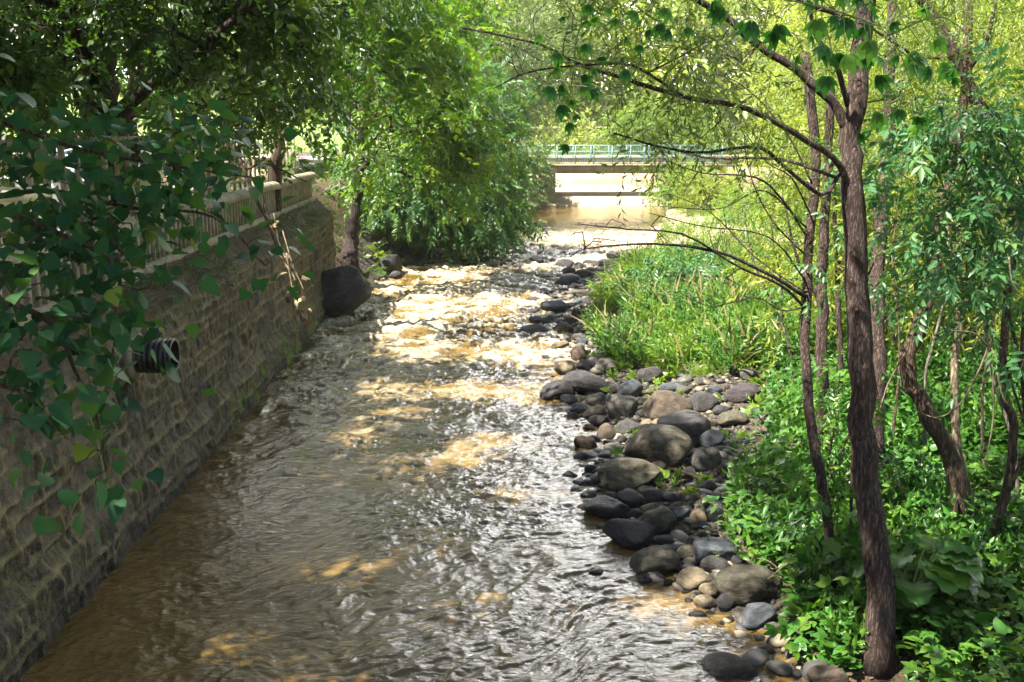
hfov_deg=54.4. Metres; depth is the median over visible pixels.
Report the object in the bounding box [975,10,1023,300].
willow tree
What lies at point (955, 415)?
bank tree
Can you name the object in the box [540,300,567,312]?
stone
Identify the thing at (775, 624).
stone
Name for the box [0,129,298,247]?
tall railing
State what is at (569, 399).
stone
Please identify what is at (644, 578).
stone
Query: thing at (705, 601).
stone
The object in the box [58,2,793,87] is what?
sky
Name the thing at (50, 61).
broadleaf tree
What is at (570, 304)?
stone
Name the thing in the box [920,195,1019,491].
bank sapling
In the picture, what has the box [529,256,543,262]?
stone
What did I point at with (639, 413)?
stone
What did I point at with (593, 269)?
stone
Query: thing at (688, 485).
stone
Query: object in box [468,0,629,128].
distant tree
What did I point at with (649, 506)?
stone
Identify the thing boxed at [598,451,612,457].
stone
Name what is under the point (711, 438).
stone
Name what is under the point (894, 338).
bank tree
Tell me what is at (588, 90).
creeper
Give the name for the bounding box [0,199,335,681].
retaining wall
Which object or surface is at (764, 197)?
leafy shrub
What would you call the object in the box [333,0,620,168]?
grey willow
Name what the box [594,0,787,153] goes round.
distant tree
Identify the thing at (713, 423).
stone
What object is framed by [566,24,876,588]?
sapling tree
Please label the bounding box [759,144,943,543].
elder sapling
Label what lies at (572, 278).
stone
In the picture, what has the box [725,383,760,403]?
stone
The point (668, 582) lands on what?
stone
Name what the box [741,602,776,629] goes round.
stone
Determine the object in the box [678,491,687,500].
stone
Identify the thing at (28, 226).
heart leaf shrub
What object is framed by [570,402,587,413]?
stone
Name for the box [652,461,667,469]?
stone
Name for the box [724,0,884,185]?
willow tree
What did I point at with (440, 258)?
stone
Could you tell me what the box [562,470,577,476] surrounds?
stone
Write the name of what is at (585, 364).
stone
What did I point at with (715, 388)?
stone
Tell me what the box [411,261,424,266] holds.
stone
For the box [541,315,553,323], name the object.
stone
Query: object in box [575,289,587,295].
stone
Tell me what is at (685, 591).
stone
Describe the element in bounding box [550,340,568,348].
stone
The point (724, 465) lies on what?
stone
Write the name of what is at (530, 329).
stone
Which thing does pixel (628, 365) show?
gravel weeds
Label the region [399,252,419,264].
stone
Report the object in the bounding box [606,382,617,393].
stone
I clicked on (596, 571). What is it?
stone
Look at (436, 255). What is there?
stone
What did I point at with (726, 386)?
stone
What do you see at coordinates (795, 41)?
willow tree
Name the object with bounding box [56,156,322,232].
pavement
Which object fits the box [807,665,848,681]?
stone
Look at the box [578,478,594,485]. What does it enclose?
stone
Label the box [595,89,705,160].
leafy shrub
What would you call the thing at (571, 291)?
stone
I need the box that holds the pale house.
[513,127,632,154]
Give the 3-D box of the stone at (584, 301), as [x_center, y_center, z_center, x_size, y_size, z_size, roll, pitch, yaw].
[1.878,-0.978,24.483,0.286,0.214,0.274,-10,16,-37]
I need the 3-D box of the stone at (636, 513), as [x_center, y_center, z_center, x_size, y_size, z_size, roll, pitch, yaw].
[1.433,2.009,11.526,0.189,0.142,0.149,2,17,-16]
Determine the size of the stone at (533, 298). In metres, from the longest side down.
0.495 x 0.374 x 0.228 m
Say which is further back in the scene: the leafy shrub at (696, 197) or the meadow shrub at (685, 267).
the leafy shrub at (696, 197)
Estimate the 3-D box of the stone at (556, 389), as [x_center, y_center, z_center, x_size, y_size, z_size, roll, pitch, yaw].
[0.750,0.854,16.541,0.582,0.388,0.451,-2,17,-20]
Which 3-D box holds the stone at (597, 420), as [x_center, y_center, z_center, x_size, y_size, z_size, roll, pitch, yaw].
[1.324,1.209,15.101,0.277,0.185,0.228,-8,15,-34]
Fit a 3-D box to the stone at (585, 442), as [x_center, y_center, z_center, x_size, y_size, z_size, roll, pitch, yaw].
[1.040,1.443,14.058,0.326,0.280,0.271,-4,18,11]
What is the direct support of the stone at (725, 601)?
on the ground at (855, 675)
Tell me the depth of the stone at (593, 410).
15.40 m
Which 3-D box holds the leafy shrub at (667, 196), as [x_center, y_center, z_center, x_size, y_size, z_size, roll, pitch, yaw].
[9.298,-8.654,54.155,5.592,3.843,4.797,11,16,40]
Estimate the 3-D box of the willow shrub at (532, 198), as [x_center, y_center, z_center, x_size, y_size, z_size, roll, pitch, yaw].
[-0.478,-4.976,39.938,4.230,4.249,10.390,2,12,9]
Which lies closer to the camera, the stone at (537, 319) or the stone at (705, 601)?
the stone at (705, 601)
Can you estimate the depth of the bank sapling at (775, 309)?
15.02 m
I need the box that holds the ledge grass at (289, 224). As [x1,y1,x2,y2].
[0,202,334,413]
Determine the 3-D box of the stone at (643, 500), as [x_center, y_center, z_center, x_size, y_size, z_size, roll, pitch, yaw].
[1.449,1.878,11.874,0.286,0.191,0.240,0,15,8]
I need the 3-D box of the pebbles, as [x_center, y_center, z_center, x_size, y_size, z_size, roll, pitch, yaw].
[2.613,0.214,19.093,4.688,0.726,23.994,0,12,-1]
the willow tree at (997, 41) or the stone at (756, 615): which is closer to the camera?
the stone at (756, 615)
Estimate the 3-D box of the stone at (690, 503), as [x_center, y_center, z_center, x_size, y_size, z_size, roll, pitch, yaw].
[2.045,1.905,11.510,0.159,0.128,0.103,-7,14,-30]
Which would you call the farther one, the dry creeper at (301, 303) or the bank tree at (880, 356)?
the dry creeper at (301, 303)
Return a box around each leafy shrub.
[499,140,561,197]
[525,105,620,154]
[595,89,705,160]
[637,146,728,208]
[660,105,728,158]
[666,159,756,214]
[692,169,793,216]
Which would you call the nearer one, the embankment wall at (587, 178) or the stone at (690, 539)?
the stone at (690, 539)
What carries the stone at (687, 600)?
on the ground at (855, 675)
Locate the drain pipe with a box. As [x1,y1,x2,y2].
[122,332,179,380]
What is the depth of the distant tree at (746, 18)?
74.10 m
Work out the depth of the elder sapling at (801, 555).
8.93 m
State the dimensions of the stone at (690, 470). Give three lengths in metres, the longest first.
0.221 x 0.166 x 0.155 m
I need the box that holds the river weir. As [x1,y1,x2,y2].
[530,184,779,205]
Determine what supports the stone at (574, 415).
on the ground at (855, 675)
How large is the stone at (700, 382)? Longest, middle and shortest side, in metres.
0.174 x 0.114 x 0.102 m
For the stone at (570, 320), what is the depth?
22.38 m
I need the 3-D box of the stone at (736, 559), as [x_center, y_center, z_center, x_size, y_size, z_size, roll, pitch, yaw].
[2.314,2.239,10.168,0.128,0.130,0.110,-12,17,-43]
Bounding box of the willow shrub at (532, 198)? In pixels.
[487,172,555,247]
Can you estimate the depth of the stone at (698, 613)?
9.24 m
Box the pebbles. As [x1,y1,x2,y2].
[535,264,828,681]
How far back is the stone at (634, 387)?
16.36 m
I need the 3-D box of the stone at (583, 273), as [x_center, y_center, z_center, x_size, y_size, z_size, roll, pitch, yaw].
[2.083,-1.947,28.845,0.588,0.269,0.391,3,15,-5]
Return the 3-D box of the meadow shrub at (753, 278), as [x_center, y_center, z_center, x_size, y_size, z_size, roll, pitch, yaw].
[5.663,-1.128,21.400,3.048,1.835,2.164,4,13,16]
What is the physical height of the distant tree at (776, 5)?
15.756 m
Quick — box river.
[20,206,799,681]
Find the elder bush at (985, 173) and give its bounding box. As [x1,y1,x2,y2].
[810,40,1023,425]
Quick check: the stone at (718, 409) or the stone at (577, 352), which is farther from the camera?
the stone at (577, 352)
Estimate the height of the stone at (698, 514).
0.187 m
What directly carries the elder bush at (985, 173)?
on the ground at (855, 675)
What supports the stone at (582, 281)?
on the ground at (855, 675)
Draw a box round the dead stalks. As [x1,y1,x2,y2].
[571,232,817,372]
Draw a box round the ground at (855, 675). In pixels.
[5,85,1023,681]
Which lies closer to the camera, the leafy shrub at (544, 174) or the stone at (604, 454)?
the stone at (604, 454)
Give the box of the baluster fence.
[0,172,316,325]
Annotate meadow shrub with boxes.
[604,239,742,290]
[719,242,801,300]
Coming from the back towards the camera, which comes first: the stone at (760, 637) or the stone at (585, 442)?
the stone at (585, 442)
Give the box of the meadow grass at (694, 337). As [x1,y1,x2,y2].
[580,227,844,375]
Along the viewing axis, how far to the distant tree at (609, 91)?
75.34 m
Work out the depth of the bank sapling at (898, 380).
11.84 m
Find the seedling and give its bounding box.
[650,376,660,391]
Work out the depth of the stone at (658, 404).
14.85 m
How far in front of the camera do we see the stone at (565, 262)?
31.63 m
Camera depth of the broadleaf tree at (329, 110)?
33.98 m
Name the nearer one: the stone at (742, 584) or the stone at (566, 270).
the stone at (742, 584)
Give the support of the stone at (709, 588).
on the ground at (855, 675)
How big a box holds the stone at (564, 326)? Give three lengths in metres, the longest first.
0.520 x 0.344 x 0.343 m
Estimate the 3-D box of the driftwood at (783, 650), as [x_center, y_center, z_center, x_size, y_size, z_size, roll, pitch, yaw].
[2.678,2.463,8.853,1.184,0.173,0.206,-10,16,-40]
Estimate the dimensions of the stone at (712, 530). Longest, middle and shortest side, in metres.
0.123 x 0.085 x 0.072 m
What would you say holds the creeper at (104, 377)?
hanging from the heart leaf shrub at (28, 226)
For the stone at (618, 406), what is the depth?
15.17 m
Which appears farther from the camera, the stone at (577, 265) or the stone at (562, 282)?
the stone at (577, 265)
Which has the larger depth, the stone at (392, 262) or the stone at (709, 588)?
the stone at (392, 262)
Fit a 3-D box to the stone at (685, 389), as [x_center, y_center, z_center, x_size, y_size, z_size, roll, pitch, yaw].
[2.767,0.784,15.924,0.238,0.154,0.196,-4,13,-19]
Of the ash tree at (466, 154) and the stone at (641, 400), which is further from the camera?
the ash tree at (466, 154)
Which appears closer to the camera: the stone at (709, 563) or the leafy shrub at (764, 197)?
the stone at (709, 563)
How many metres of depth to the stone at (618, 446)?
13.84 m
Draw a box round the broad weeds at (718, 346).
[580,233,834,372]
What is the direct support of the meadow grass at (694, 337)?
on the ground at (855, 675)
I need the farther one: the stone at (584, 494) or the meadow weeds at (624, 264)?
the meadow weeds at (624, 264)
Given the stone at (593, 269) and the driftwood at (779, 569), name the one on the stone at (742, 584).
the driftwood at (779, 569)
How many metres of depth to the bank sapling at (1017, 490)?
10.25 m
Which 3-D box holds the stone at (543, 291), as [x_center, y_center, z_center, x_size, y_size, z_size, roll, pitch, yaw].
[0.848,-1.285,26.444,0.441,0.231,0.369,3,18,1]
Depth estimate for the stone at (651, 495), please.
11.84 m
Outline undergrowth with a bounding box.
[693,273,1023,681]
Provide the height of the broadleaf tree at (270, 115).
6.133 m
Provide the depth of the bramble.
8.55 m
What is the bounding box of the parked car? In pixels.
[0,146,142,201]
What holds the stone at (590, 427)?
on the ground at (855, 675)
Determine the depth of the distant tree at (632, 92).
98.81 m
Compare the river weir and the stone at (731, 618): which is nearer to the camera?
the stone at (731, 618)
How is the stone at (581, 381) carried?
on the ground at (855, 675)
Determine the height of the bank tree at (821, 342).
5.895 m
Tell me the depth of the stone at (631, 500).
11.74 m
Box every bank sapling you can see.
[692,155,800,381]
[726,80,807,369]
[862,171,1023,503]
[864,93,974,442]
[876,33,1019,460]
[884,230,1020,327]
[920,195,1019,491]
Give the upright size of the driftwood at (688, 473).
0.139 m
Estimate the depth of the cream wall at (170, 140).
38.11 m
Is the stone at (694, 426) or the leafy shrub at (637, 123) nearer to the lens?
the stone at (694, 426)
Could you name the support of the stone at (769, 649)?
in the river
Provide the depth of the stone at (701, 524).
10.95 m
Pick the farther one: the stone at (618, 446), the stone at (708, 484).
the stone at (618, 446)
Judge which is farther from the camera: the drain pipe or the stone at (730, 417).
the stone at (730, 417)
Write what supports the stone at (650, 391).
on the ground at (855, 675)
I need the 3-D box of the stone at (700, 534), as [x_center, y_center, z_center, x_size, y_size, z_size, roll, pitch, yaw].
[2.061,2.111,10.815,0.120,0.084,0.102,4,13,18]
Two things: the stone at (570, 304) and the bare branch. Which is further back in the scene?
the stone at (570, 304)
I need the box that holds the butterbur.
[842,530,984,625]
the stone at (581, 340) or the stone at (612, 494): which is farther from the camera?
the stone at (581, 340)
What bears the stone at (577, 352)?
on the ground at (855, 675)
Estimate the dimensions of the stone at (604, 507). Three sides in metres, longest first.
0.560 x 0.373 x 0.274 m
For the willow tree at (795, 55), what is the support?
on the ground at (855, 675)
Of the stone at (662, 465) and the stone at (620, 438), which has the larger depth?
the stone at (620, 438)
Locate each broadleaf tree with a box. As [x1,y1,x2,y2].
[0,0,390,226]
[1,1,98,31]
[57,0,455,183]
[92,7,234,134]
[95,1,352,173]
[294,5,388,158]
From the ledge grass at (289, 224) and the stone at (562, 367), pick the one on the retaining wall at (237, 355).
the ledge grass at (289, 224)
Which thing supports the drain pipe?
attached to the retaining wall at (237, 355)
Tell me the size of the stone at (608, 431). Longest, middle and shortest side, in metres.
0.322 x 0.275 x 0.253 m
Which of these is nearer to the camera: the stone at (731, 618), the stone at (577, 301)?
the stone at (731, 618)
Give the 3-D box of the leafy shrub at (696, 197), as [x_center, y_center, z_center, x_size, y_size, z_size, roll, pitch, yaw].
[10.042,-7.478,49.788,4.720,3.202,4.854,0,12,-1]
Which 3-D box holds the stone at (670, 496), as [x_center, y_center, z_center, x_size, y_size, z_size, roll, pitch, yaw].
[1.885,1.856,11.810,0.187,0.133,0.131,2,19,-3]
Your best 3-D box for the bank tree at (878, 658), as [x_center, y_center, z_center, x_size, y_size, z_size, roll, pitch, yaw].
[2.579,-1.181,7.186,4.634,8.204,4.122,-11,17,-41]
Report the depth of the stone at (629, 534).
10.72 m
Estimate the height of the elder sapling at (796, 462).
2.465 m
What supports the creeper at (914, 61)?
hanging from the bank tree at (878, 658)
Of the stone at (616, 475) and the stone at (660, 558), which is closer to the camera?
the stone at (660, 558)
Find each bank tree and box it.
[462,0,1023,679]
[721,2,913,451]
[763,103,877,397]
[776,0,997,468]
[781,113,906,361]
[804,0,1023,268]
[862,0,1023,540]
[867,182,1023,515]
[896,177,1023,551]
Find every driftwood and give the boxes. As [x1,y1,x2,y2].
[668,466,701,479]
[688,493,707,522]
[758,555,793,579]
[781,604,825,652]
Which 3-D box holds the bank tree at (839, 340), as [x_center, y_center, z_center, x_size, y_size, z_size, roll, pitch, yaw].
[4.604,-1.393,15.020,1.788,4.461,1.872,0,12,-1]
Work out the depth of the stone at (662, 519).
10.92 m
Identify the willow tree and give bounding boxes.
[690,0,1023,386]
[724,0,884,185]
[740,0,1023,254]
[742,0,981,211]
[836,0,1023,254]
[842,0,1023,194]
[882,0,1023,160]
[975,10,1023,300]
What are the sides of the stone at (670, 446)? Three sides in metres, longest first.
0.888 x 0.638 x 0.612 m
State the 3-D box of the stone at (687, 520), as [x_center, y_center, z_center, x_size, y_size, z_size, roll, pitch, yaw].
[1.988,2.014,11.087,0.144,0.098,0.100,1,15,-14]
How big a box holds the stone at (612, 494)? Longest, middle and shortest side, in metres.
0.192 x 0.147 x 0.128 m
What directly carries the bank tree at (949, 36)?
on the ground at (855, 675)
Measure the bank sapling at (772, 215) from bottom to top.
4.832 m
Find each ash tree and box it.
[268,0,493,211]
[288,0,542,269]
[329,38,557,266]
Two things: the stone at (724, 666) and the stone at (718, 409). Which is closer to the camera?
the stone at (724, 666)
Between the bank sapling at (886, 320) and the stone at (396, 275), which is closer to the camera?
the bank sapling at (886, 320)
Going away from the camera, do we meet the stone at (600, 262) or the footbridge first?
the stone at (600, 262)
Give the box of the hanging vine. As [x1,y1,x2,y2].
[880,257,1023,461]
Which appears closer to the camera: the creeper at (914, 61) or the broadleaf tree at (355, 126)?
the creeper at (914, 61)
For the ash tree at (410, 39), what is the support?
on the ground at (855, 675)
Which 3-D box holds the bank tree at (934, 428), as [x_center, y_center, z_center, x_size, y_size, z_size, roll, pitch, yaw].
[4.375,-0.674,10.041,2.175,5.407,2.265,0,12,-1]
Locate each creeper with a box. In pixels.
[39,313,180,483]
[262,193,316,347]
[534,0,695,155]
[705,0,986,146]
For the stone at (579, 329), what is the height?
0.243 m
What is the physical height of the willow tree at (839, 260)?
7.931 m
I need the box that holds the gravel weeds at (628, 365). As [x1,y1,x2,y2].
[585,327,781,556]
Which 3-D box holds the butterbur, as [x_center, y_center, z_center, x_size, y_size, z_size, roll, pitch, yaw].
[3.433,2.130,8.461,1.087,0.882,0.970,0,12,-1]
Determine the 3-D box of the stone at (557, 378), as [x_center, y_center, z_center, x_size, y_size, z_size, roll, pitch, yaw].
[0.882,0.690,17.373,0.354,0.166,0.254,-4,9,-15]
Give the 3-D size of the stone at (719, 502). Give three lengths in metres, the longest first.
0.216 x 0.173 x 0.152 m
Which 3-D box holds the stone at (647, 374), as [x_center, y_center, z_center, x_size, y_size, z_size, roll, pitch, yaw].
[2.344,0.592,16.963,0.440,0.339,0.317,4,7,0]
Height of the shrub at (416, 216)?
7.669 m
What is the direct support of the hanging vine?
hanging from the elder bush at (985, 173)
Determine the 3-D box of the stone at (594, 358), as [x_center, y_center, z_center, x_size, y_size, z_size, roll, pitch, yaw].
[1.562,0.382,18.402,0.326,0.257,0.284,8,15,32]
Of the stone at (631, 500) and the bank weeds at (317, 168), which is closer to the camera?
the stone at (631, 500)
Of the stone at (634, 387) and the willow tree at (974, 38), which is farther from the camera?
the willow tree at (974, 38)
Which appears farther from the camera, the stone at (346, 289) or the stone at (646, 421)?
the stone at (346, 289)
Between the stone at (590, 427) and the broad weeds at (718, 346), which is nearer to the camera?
the stone at (590, 427)
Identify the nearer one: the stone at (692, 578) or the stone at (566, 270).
the stone at (692, 578)
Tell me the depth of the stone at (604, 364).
17.77 m
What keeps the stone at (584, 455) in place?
on the ground at (855, 675)
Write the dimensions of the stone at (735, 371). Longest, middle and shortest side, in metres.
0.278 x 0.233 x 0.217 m
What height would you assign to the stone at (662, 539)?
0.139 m
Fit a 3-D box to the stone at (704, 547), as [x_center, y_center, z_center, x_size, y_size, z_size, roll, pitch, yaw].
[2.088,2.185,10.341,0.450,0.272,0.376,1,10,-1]
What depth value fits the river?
11.00 m
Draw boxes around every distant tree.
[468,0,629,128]
[520,0,644,124]
[541,0,701,146]
[587,0,735,110]
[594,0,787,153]
[693,0,802,151]
[747,0,908,133]
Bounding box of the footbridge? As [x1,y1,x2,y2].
[511,145,732,201]
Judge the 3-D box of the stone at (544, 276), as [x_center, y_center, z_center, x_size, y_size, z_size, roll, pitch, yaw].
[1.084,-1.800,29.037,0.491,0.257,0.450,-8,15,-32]
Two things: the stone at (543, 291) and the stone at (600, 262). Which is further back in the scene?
the stone at (600, 262)
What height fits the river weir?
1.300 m
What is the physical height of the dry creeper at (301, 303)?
2.670 m
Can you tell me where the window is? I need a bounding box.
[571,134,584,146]
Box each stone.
[321,265,371,317]
[372,254,401,272]
[388,271,402,278]
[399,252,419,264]
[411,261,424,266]
[428,248,442,258]
[437,256,448,261]
[518,324,548,334]
[525,297,540,300]
[527,309,539,312]
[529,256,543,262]
[529,316,540,322]
[536,288,551,294]
[539,275,555,277]
[539,380,573,399]
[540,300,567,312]
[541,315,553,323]
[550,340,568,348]
[553,321,573,332]
[553,375,563,380]
[554,279,569,285]
[554,360,575,374]
[555,259,574,266]
[559,274,581,283]
[560,394,577,404]
[561,267,575,273]
[562,370,607,393]
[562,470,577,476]
[563,316,577,324]
[566,302,574,308]
[567,289,576,295]
[567,412,579,418]
[570,283,582,288]
[570,345,587,360]
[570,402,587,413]
[571,307,584,315]
[572,262,586,268]
[572,298,582,305]
[573,450,597,459]
[574,269,593,277]
[574,325,586,333]
[574,436,596,449]
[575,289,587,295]
[576,336,587,343]
[576,359,594,371]
[578,278,593,284]
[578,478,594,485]
[580,491,596,497]
[582,297,593,303]
[582,424,594,430]
[583,259,596,262]
[583,406,606,417]
[583,495,629,519]
[584,464,598,472]
[585,392,605,405]
[587,267,601,272]
[587,355,606,362]
[588,415,608,426]
[589,568,603,574]
[590,435,600,441]
[595,358,618,372]
[596,259,612,265]
[596,423,616,439]
[597,458,660,492]
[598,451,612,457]
[602,518,657,549]
[604,491,616,498]
[605,395,637,419]
[606,252,617,257]
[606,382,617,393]
[611,444,625,449]
[615,419,640,433]
[616,435,626,442]
[617,379,642,396]
[617,491,640,508]
[624,424,692,469]
[628,508,642,518]
[629,545,679,574]
[633,410,644,417]
[636,397,644,404]
[636,571,665,583]
[637,366,662,382]
[638,493,645,506]
[640,418,651,424]
[640,502,657,512]
[640,506,676,532]
[641,488,664,502]
[642,390,692,420]
[648,387,656,394]
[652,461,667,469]
[653,535,674,544]
[656,411,710,447]
[659,381,685,391]
[663,492,677,501]
[663,579,673,585]
[668,506,689,520]
[676,385,692,393]
[676,544,693,559]
[676,566,711,590]
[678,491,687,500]
[680,466,695,478]
[681,589,691,593]
[682,500,694,507]
[684,517,692,524]
[684,597,692,602]
[685,484,698,488]
[686,536,699,544]
[688,392,717,411]
[688,611,706,616]
[691,447,721,471]
[692,537,737,562]
[693,594,716,608]
[696,531,707,537]
[697,380,704,384]
[698,479,715,490]
[698,521,710,529]
[699,429,725,447]
[699,582,720,597]
[700,652,756,679]
[701,555,729,572]
[706,528,717,532]
[707,385,722,393]
[709,419,717,426]
[710,500,728,509]
[712,405,729,414]
[714,564,782,605]
[717,410,748,424]
[717,592,733,611]
[720,462,729,471]
[721,383,730,389]
[724,364,739,375]
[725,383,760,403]
[725,616,733,622]
[731,555,742,564]
[740,368,758,380]
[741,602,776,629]
[754,634,764,640]
[758,644,775,654]
[770,622,779,627]
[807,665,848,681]
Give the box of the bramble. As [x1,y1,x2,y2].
[762,574,864,675]
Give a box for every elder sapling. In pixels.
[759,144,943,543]
[761,326,902,516]
[773,482,898,608]
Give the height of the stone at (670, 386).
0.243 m
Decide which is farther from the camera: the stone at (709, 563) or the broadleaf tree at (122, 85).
the broadleaf tree at (122, 85)
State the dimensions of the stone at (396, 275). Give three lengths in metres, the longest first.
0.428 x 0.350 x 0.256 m
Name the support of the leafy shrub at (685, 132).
on the ground at (855, 675)
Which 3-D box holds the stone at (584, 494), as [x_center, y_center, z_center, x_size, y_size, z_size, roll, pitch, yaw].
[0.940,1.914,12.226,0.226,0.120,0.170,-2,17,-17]
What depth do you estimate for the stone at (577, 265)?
30.86 m
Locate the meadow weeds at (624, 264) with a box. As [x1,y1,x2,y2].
[577,234,843,376]
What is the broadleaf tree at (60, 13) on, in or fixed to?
on the pavement
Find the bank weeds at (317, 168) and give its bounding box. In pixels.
[164,158,436,279]
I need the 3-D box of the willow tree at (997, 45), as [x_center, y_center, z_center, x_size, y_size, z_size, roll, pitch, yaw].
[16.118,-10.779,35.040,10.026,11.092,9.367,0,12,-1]
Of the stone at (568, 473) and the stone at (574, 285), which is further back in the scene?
the stone at (574, 285)
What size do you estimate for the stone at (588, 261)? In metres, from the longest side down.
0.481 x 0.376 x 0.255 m
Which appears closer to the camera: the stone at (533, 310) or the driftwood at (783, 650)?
the driftwood at (783, 650)
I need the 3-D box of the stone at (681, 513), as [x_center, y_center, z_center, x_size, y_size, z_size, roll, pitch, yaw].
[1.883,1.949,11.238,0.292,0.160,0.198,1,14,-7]
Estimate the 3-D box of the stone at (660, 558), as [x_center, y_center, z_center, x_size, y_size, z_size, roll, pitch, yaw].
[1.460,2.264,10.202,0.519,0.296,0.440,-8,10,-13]
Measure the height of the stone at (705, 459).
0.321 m
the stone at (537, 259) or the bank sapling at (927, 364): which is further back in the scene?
the stone at (537, 259)
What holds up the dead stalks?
on the ground at (855, 675)
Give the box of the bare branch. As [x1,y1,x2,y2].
[226,146,306,245]
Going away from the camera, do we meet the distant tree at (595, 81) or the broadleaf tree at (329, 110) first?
the broadleaf tree at (329, 110)
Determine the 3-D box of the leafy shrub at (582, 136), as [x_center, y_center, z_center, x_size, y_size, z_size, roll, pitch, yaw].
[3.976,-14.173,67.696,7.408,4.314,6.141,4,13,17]
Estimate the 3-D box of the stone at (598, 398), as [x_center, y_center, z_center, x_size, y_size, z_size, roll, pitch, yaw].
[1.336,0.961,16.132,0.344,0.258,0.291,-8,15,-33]
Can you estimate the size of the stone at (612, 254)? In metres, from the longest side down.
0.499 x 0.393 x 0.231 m
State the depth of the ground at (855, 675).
16.67 m
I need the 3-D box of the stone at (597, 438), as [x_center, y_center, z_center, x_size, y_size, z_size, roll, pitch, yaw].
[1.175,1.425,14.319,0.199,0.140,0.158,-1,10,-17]
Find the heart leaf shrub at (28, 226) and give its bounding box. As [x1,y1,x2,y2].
[0,32,313,545]
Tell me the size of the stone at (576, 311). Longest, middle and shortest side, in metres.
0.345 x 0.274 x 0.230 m
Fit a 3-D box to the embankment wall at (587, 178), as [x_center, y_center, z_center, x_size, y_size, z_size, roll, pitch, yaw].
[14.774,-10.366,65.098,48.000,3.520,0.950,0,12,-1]
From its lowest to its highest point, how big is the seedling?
0.421 m
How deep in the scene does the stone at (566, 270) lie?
29.98 m
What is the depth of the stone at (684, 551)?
10.32 m
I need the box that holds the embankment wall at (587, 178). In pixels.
[526,155,912,183]
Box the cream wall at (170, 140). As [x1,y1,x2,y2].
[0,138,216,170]
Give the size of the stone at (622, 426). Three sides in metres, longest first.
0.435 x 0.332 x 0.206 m
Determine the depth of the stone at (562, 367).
18.03 m
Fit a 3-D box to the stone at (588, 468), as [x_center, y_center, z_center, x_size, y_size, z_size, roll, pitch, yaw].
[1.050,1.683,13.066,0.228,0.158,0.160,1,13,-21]
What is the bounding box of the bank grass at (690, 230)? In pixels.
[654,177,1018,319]
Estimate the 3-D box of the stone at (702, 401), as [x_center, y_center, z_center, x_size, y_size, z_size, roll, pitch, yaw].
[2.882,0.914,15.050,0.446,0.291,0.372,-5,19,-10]
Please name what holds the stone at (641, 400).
on the ground at (855, 675)
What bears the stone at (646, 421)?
on the ground at (855, 675)
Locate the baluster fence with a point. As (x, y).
(298, 189)
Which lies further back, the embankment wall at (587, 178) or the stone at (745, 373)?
the embankment wall at (587, 178)

